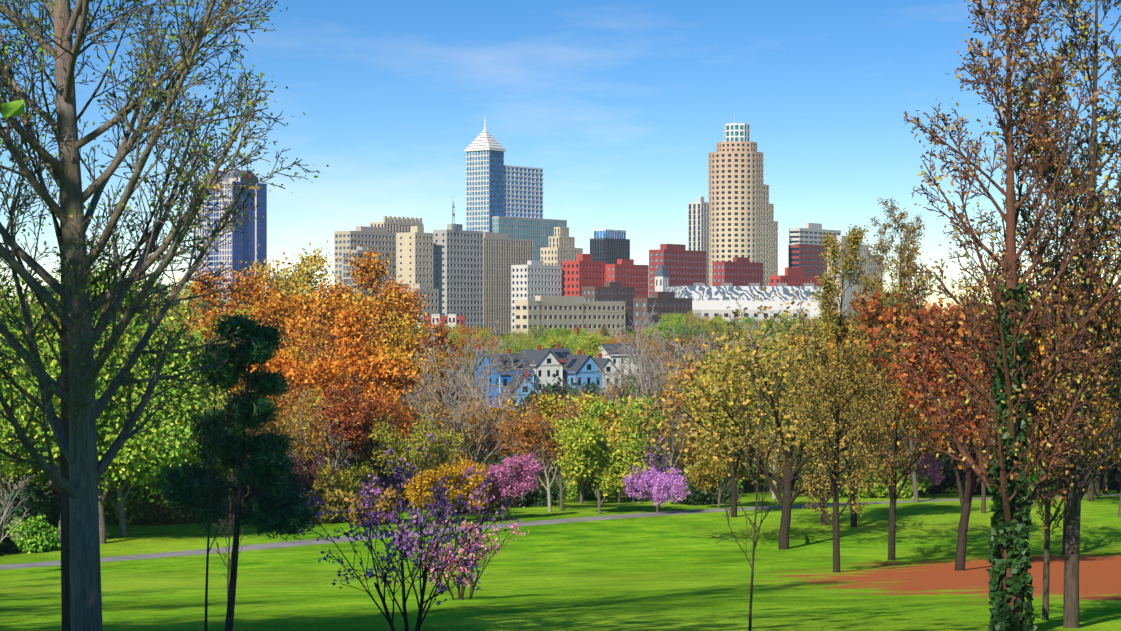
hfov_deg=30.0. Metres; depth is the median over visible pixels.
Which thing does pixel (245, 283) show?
leafy tree
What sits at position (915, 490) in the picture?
sparse tree
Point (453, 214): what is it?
antenna mast
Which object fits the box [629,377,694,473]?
bare tree
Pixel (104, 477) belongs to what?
thin tree
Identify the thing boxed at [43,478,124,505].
shrub
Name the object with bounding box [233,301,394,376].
thin tree
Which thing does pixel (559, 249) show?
art deco building
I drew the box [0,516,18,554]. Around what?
shrub
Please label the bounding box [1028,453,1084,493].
shrub
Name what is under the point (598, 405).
tree
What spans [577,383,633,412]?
sparse tree
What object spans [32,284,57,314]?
pine tree
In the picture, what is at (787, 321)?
sparse tree
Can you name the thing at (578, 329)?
sparse tree
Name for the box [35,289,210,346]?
thin tree
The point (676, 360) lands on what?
thin tree
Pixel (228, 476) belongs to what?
shrub
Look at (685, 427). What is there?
thin tree
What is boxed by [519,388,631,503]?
tree
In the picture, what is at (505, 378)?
blue house
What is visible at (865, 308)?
thin tree
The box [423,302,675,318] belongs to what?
power lines
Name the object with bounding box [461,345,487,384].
grey house
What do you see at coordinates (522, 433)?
sparse tree
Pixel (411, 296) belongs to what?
leafy tree
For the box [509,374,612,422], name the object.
tree
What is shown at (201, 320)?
thin tree
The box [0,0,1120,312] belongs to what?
sky
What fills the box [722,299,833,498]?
bare tree
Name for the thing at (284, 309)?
leafy tree
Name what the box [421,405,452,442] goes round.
sparse tree
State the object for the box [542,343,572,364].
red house
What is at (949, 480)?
shrub
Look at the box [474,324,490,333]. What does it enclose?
leafy tree
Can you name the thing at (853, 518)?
sparse tree
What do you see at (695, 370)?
bare tree
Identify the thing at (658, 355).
thin tree
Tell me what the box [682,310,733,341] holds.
leafy tree
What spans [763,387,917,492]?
leafy tree
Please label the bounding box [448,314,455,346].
townhouse
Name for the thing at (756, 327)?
leafy tree
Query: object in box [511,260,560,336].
low white building
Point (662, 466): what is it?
shrub
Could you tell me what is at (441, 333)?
leafy tree
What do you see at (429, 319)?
townhouse
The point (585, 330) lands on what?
leafy tree
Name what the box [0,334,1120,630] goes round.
ground
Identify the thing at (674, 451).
leafy tree
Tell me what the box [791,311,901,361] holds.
bare tree
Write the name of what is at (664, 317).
leafy tree
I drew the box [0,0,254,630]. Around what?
tree
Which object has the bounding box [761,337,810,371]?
sparse tree
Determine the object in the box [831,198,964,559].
tree
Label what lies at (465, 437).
bare tree
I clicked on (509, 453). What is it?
shrub
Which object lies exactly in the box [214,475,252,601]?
sapling
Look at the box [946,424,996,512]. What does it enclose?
bare tree
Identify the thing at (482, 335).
sparse tree
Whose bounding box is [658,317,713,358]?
thin tree
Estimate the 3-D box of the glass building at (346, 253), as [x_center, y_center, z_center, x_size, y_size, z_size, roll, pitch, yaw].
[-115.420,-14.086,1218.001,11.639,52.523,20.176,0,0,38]
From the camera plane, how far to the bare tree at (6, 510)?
95.14 m
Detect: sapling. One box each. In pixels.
[159,321,267,630]
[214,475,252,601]
[709,361,804,630]
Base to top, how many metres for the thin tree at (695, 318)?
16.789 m
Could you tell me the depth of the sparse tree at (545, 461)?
154.22 m
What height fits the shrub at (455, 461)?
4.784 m
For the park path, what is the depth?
118.81 m
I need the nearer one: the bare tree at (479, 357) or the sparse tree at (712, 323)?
the bare tree at (479, 357)
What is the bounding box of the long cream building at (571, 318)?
[515,296,624,340]
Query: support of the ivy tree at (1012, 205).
on the ground
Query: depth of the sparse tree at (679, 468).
179.07 m
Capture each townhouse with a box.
[423,316,430,331]
[431,314,439,329]
[440,316,447,337]
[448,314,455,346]
[456,316,463,334]
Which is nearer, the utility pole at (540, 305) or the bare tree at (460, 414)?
the bare tree at (460, 414)
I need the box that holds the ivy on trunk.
[986,282,1036,630]
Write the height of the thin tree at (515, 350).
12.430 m
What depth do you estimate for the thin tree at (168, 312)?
538.23 m
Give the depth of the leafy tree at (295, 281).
341.21 m
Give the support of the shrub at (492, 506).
on the ground
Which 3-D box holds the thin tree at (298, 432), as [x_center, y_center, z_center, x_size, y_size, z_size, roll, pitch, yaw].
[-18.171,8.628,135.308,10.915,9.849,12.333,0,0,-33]
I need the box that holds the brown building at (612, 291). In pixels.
[582,282,634,336]
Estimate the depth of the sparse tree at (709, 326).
579.71 m
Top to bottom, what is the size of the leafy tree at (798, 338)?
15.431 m
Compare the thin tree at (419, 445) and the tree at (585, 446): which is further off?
the thin tree at (419, 445)
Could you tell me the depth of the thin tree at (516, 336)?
645.52 m
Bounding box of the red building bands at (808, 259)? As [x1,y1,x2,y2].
[788,245,826,285]
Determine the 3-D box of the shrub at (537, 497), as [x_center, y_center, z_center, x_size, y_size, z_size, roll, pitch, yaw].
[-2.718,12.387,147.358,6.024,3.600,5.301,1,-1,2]
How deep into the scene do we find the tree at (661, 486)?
132.30 m
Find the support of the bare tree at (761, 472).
on the ground
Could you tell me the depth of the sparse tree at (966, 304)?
632.61 m
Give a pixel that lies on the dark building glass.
(608, 246)
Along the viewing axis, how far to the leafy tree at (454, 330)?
623.70 m
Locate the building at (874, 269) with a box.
[869,250,882,299]
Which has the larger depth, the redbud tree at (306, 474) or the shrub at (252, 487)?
the redbud tree at (306, 474)
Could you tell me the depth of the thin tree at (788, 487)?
103.39 m
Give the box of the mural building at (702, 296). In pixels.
[666,283,830,322]
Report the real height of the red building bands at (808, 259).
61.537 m
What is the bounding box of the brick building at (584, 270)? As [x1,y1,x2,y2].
[562,254,604,295]
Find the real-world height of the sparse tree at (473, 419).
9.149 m
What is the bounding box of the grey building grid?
[433,224,482,334]
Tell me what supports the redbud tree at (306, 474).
on the ground
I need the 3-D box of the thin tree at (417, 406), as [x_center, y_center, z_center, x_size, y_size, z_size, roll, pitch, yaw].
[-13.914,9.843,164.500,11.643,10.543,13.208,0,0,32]
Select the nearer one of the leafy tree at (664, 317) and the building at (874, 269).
the leafy tree at (664, 317)
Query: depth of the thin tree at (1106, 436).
130.56 m
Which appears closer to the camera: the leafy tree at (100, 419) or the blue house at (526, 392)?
the leafy tree at (100, 419)
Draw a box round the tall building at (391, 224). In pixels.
[370,216,422,232]
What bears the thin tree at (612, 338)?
on the ground
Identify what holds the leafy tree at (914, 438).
on the ground
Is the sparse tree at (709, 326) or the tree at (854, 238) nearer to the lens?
the tree at (854, 238)
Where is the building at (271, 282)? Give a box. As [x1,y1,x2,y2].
[259,275,290,294]
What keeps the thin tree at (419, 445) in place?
on the ground
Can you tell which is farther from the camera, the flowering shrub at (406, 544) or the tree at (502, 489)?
the tree at (502, 489)
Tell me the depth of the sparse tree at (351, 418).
139.81 m
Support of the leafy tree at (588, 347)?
on the ground
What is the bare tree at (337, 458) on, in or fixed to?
on the ground
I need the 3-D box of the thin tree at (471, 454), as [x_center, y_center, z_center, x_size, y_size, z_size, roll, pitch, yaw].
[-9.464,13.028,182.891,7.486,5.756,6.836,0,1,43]
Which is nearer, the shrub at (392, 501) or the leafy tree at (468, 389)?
the shrub at (392, 501)
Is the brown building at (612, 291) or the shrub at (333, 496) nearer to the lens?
the shrub at (333, 496)
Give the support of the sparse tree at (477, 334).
on the ground
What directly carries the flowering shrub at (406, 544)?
on the ground
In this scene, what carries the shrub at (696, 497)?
on the ground
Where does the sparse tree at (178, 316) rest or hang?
on the ground
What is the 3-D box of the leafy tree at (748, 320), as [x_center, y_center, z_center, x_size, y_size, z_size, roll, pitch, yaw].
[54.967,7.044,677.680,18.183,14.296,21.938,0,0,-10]
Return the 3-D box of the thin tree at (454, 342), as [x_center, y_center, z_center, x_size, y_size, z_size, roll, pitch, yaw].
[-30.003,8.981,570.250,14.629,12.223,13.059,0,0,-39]
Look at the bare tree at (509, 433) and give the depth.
184.06 m
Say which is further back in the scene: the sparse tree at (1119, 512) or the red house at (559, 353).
the red house at (559, 353)
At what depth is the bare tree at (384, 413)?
143.09 m
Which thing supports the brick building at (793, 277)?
on the ground
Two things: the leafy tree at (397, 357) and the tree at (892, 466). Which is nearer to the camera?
the tree at (892, 466)
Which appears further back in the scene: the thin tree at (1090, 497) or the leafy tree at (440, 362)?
the leafy tree at (440, 362)
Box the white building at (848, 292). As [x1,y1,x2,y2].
[827,235,868,319]
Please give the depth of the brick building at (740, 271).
1195.43 m
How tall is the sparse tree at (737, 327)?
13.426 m
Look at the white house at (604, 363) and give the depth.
417.23 m
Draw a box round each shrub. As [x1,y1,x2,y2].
[0,475,60,529]
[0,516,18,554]
[3,515,60,552]
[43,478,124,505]
[104,467,164,524]
[138,489,183,524]
[146,494,247,524]
[225,461,308,520]
[227,443,340,495]
[289,481,356,523]
[303,457,381,494]
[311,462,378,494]
[344,483,405,525]
[421,451,492,506]
[437,487,498,513]
[485,451,558,499]
[494,465,564,507]
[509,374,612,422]
[514,439,567,474]
[563,474,613,499]
[641,448,682,474]
[669,470,739,505]
[682,465,742,496]
[778,454,846,493]
[839,451,931,498]
[889,444,956,494]
[956,453,1033,494]
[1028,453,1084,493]
[1082,451,1117,489]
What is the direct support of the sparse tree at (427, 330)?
on the ground
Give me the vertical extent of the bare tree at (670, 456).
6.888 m
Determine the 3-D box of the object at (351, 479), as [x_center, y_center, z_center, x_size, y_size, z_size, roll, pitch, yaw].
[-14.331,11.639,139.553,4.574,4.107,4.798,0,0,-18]
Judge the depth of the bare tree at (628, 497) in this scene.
160.09 m
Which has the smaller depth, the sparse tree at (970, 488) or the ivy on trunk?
the ivy on trunk
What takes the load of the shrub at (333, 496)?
on the ground
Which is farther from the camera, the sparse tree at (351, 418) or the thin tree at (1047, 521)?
the sparse tree at (351, 418)
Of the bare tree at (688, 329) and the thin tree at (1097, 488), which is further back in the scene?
the bare tree at (688, 329)
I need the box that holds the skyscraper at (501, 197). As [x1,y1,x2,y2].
[464,121,566,260]
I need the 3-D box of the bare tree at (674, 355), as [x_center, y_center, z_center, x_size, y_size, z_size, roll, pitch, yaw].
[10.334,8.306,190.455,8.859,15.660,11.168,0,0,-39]
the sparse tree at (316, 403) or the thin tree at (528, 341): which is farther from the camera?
the thin tree at (528, 341)
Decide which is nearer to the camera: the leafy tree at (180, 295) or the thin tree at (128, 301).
the thin tree at (128, 301)
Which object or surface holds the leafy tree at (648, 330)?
on the ground
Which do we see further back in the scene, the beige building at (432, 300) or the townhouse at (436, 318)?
the beige building at (432, 300)
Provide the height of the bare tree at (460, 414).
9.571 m
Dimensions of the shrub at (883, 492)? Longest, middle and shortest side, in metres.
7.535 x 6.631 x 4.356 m
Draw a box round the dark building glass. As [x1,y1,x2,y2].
[590,229,629,263]
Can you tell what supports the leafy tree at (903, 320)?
on the ground
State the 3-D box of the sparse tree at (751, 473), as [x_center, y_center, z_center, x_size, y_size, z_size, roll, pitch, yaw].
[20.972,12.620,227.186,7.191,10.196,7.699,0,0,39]
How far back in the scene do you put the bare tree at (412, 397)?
189.31 m
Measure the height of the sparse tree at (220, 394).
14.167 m
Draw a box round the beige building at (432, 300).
[400,284,438,319]
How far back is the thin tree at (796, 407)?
151.34 m
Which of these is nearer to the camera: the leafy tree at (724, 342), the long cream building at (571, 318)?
the leafy tree at (724, 342)
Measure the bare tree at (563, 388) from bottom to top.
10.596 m
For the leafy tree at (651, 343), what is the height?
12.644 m
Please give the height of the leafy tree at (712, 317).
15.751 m
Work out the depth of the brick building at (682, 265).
1316.32 m
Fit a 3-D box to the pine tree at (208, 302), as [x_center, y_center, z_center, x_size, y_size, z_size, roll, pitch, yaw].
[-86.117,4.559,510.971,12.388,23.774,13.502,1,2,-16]
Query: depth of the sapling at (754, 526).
33.46 m
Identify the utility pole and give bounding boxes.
[461,309,468,330]
[537,301,543,333]
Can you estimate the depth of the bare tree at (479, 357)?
198.52 m
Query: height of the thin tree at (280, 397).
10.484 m
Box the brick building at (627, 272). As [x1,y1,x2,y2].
[605,259,648,297]
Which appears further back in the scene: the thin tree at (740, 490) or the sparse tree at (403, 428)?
the thin tree at (740, 490)
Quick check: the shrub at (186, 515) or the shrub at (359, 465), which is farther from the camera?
the shrub at (359, 465)
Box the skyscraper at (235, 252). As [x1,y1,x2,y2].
[194,169,266,315]
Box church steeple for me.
[654,263,668,291]
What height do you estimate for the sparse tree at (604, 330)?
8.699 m
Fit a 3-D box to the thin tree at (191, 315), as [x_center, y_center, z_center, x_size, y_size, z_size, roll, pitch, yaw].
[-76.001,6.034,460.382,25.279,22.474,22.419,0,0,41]
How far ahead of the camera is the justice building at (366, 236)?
1311.09 m
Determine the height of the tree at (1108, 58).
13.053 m
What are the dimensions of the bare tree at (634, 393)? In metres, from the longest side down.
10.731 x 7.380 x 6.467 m
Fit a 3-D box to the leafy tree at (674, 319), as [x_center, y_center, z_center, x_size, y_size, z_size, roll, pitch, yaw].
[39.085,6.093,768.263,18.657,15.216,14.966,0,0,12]
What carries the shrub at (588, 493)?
on the ground
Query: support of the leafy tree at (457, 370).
on the ground
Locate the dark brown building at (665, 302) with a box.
[633,292,691,340]
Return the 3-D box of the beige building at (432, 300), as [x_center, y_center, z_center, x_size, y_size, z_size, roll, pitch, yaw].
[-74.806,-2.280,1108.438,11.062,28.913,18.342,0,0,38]
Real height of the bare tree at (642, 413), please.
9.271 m
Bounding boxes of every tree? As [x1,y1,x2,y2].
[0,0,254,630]
[0,0,328,630]
[0,249,232,506]
[0,263,202,340]
[0,274,213,501]
[0,300,232,543]
[0,302,17,489]
[0,330,148,544]
[0,457,57,495]
[0,474,34,542]
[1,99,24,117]
[2,471,43,487]
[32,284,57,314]
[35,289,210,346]
[36,375,216,535]
[104,274,267,392]
[111,319,221,394]
[121,371,243,480]
[132,289,198,323]
[149,284,176,318]
[155,281,201,316]
[156,308,199,322]
[161,301,247,330]
[165,293,221,334]
[166,284,214,314]
[171,262,418,383]
[187,380,338,492]
[195,289,225,318]
[195,370,334,484]
[197,238,420,352]
[210,378,251,404]
[231,298,422,487]
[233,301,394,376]
[237,238,417,352]
[240,341,434,456]
[277,306,436,376]
[282,380,393,471]
[284,411,354,484]
[290,442,340,497]
[293,381,373,470]
[326,356,447,486]
[326,399,482,461]
[330,317,466,404]
[352,384,417,490]
[352,439,433,493]
[368,413,470,519]
[377,449,432,510]
[378,272,428,344]
[392,347,453,412]
[397,356,478,429]
[401,319,530,451]
[401,455,492,523]
[402,378,492,462]
[406,421,448,500]
[409,321,448,347]
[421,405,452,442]
[430,387,524,464]
[432,327,535,469]
[433,390,517,465]
[434,393,522,462]
[438,357,469,412]
[438,405,504,470]
[439,441,488,464]
[442,354,482,406]
[443,328,464,347]
[445,321,473,345]
[453,325,504,353]
[455,342,478,374]
[468,341,500,353]
[473,325,495,337]
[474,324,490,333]
[478,330,501,349]
[481,451,544,518]
[491,395,584,511]
[492,414,544,464]
[494,403,543,455]
[497,330,542,353]
[504,324,536,348]
[512,373,588,470]
[519,335,536,349]
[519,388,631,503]
[524,328,574,350]
[528,411,592,511]
[529,325,560,343]
[532,332,605,357]
[532,408,574,481]
[533,324,585,354]
[543,372,593,414]
[546,413,649,513]
[568,328,602,348]
[575,326,586,336]
[576,390,669,502]
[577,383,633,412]
[579,328,607,347]
[586,330,612,343]
[590,380,636,412]
[595,353,667,405]
[599,326,608,335]
[601,379,666,447]
[603,287,960,549]
[603,301,704,491]
[608,329,628,343]
[609,324,715,463]
[613,382,671,499]
[614,326,657,361]
[615,415,650,502]
[621,465,690,512]
[625,327,642,338]
[627,424,662,498]
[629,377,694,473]
[637,333,676,364]
[640,434,678,495]
[643,311,684,339]
[643,313,686,340]
[644,411,754,463]
[650,352,795,492]
[650,425,714,473]
[651,332,745,394]
[651,412,696,500]
[652,392,752,461]
[655,313,674,323]
[655,317,701,341]
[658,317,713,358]
[659,327,830,484]
[659,399,692,470]
[660,339,744,454]
[662,341,722,372]
[668,412,714,457]
[669,308,726,335]
[674,309,713,349]
[678,319,710,339]
[678,325,759,445]
[680,298,824,475]
[680,339,800,516]
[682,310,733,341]
[682,434,755,507]
[688,320,724,351]
[695,321,722,340]
[696,315,727,340]
[702,311,723,323]
[714,316,737,326]
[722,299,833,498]
[729,320,745,338]
[730,336,919,497]
[733,315,757,339]
[735,408,915,525]
[738,317,788,344]
[742,320,772,341]
[745,356,808,456]
[749,452,752,476]
[753,429,781,491]
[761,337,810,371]
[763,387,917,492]
[764,319,798,334]
[771,312,802,335]
[774,329,808,466]
[775,223,906,572]
[790,312,911,526]
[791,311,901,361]
[800,346,962,462]
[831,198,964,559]
[831,321,954,460]
[843,296,908,328]
[852,260,1110,570]
[861,285,913,308]
[872,230,1120,554]
[875,341,957,502]
[885,452,945,488]
[889,0,1120,630]
[894,302,959,342]
[901,432,945,459]
[914,43,1120,619]
[924,386,1042,494]
[934,0,1120,627]
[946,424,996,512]
[949,292,985,317]
[1031,371,1119,500]
[1035,23,1120,430]
[1036,376,1120,495]
[1041,279,1120,491]
[1043,387,1120,469]
[1071,306,1120,516]
[1103,401,1108,493]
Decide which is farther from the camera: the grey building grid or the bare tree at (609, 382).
the grey building grid
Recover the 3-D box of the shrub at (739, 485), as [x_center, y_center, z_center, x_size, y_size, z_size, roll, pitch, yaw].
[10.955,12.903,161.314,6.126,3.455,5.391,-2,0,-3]
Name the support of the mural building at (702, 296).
on the ground
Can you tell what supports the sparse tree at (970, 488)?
on the ground
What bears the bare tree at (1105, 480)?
on the ground
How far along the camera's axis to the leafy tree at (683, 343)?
332.57 m
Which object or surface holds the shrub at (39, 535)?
on the ground
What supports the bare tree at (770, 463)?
on the ground
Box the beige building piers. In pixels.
[483,232,532,333]
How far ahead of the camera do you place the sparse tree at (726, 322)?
683.52 m
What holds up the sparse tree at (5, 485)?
on the ground
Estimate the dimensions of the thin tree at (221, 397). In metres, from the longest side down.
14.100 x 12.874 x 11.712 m
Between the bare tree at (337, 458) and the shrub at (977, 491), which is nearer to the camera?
the bare tree at (337, 458)
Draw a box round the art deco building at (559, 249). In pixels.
[540,227,582,295]
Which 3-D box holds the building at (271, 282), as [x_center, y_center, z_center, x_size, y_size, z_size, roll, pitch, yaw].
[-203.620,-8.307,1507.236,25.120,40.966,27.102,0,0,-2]
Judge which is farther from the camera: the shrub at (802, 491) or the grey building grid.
the grey building grid
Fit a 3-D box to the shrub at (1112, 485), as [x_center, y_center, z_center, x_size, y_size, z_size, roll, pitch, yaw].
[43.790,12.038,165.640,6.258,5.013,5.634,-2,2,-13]
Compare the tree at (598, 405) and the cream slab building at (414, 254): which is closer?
the tree at (598, 405)
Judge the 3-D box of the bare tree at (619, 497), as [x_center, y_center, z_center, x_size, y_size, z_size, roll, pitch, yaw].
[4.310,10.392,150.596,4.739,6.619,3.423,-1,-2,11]
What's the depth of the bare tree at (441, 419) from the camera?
171.73 m
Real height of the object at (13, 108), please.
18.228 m
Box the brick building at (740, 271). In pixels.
[712,257,762,285]
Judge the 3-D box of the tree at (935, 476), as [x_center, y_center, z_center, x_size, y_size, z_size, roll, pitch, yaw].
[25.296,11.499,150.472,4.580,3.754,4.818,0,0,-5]
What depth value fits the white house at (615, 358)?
516.93 m
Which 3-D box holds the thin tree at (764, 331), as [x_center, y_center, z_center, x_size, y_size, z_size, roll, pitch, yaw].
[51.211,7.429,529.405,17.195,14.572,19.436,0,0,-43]
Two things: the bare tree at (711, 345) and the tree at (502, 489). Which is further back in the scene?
the bare tree at (711, 345)
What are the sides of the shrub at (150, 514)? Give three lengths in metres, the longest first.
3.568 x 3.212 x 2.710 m
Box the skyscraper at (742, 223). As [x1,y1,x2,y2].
[709,111,777,285]
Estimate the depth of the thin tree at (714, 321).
615.87 m
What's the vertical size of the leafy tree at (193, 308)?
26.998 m
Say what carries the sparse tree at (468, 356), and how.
on the ground
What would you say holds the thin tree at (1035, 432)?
on the ground
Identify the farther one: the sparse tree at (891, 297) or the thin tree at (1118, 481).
the sparse tree at (891, 297)
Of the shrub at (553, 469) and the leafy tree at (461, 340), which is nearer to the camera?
the shrub at (553, 469)
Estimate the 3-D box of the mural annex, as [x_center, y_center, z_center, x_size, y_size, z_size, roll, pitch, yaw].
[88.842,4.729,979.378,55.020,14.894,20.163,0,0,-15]
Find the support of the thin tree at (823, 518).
on the ground
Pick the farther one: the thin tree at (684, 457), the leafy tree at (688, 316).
the leafy tree at (688, 316)
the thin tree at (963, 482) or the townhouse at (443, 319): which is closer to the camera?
the thin tree at (963, 482)
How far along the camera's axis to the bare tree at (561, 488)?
138.36 m
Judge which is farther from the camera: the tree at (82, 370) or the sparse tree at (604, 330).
the sparse tree at (604, 330)
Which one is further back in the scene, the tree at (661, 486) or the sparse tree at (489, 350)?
the sparse tree at (489, 350)
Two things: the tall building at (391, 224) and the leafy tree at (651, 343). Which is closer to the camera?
the leafy tree at (651, 343)
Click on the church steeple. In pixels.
(661, 275)
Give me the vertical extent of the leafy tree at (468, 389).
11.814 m
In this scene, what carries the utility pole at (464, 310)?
on the ground
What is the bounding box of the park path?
[0,494,1119,569]
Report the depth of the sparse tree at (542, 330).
554.89 m
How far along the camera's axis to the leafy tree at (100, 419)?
116.76 m
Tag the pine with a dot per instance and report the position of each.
(268, 512)
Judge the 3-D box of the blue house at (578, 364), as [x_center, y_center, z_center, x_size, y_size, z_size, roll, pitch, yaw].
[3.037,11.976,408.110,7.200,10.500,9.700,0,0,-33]
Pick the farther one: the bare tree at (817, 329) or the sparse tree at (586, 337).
the sparse tree at (586, 337)
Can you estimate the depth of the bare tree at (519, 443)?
150.28 m
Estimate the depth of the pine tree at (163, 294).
585.64 m
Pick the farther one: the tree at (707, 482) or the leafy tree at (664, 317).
the leafy tree at (664, 317)
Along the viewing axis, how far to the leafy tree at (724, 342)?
195.93 m
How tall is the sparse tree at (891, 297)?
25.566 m
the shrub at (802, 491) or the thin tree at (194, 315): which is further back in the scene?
the thin tree at (194, 315)
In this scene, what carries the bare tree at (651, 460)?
on the ground
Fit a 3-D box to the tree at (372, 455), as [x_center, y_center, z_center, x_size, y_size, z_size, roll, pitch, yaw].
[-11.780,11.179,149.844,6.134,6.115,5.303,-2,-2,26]
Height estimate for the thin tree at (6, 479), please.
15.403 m
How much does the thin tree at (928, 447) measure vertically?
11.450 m
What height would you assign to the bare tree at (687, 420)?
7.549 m
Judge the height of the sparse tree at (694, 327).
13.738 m
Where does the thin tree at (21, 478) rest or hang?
on the ground
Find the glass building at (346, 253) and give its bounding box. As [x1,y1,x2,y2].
[343,246,380,306]
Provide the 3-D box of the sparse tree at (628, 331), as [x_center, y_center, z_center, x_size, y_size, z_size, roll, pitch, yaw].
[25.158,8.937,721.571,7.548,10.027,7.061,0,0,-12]
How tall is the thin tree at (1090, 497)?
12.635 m
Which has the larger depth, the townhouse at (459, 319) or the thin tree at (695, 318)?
the townhouse at (459, 319)
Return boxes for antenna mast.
[452,204,454,232]
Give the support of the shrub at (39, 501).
on the ground
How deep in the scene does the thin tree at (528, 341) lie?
632.10 m
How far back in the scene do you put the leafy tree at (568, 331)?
561.87 m
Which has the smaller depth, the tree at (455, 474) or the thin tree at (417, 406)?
the tree at (455, 474)
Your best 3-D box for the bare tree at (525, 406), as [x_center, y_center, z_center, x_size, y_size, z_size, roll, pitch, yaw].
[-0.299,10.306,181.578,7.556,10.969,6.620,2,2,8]
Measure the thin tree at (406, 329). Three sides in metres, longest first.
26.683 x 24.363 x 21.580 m
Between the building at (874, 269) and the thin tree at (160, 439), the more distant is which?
the building at (874, 269)
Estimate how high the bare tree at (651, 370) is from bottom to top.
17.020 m
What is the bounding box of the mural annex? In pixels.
[692,310,809,322]
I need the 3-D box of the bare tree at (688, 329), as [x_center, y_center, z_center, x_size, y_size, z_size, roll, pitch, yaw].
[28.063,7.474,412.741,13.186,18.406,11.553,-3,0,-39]
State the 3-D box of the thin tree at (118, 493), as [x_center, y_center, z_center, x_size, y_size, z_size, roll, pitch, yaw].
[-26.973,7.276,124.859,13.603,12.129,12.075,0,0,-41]
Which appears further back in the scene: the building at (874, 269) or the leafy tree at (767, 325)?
the building at (874, 269)
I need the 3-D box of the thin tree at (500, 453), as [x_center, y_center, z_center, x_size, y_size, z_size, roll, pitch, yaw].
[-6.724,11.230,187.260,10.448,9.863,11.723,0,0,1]
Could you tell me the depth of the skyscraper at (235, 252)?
1506.76 m
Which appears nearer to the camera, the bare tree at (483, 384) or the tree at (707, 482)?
the tree at (707, 482)
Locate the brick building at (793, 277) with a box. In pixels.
[770,267,822,285]
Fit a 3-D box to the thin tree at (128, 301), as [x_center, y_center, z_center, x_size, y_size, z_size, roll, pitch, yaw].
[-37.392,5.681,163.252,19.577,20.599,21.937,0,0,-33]
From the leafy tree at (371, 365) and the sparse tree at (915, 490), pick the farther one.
the leafy tree at (371, 365)
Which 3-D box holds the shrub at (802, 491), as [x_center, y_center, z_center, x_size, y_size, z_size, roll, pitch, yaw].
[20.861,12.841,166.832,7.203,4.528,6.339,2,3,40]
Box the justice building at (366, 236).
[334,226,395,301]
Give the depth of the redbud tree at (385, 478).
145.19 m
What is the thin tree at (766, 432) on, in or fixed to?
on the ground
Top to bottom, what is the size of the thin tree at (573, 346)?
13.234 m
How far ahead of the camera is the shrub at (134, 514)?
135.38 m
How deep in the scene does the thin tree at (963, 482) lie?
152.03 m
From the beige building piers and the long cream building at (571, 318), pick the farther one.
the beige building piers
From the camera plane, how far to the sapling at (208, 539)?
35.47 m
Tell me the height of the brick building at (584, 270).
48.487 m
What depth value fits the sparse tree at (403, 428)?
146.10 m
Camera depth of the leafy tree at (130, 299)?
122.69 m
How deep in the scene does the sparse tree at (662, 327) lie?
503.29 m
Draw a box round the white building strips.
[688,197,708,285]
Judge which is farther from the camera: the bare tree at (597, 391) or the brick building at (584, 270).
the brick building at (584, 270)
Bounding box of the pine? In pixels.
[147,312,323,630]
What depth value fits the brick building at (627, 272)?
1250.29 m
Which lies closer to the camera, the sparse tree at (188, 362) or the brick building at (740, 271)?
the sparse tree at (188, 362)
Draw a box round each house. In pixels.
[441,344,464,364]
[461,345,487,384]
[474,349,535,407]
[498,371,539,411]
[519,345,563,390]
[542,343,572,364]
[563,350,603,392]
[593,353,622,398]
[595,341,641,374]
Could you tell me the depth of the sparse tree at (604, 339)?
603.99 m
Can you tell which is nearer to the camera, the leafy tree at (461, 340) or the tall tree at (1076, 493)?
the tall tree at (1076, 493)
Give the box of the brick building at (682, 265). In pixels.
[649,244,705,297]
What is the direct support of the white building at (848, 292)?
on the ground
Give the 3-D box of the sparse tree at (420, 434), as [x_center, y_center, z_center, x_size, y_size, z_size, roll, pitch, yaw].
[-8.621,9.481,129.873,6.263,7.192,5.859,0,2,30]
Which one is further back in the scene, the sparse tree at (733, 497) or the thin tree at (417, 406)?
the thin tree at (417, 406)
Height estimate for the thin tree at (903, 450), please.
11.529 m
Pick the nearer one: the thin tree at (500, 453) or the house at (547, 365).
the thin tree at (500, 453)
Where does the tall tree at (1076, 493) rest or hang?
on the ground
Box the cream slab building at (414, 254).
[396,226,432,320]
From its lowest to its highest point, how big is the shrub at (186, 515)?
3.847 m

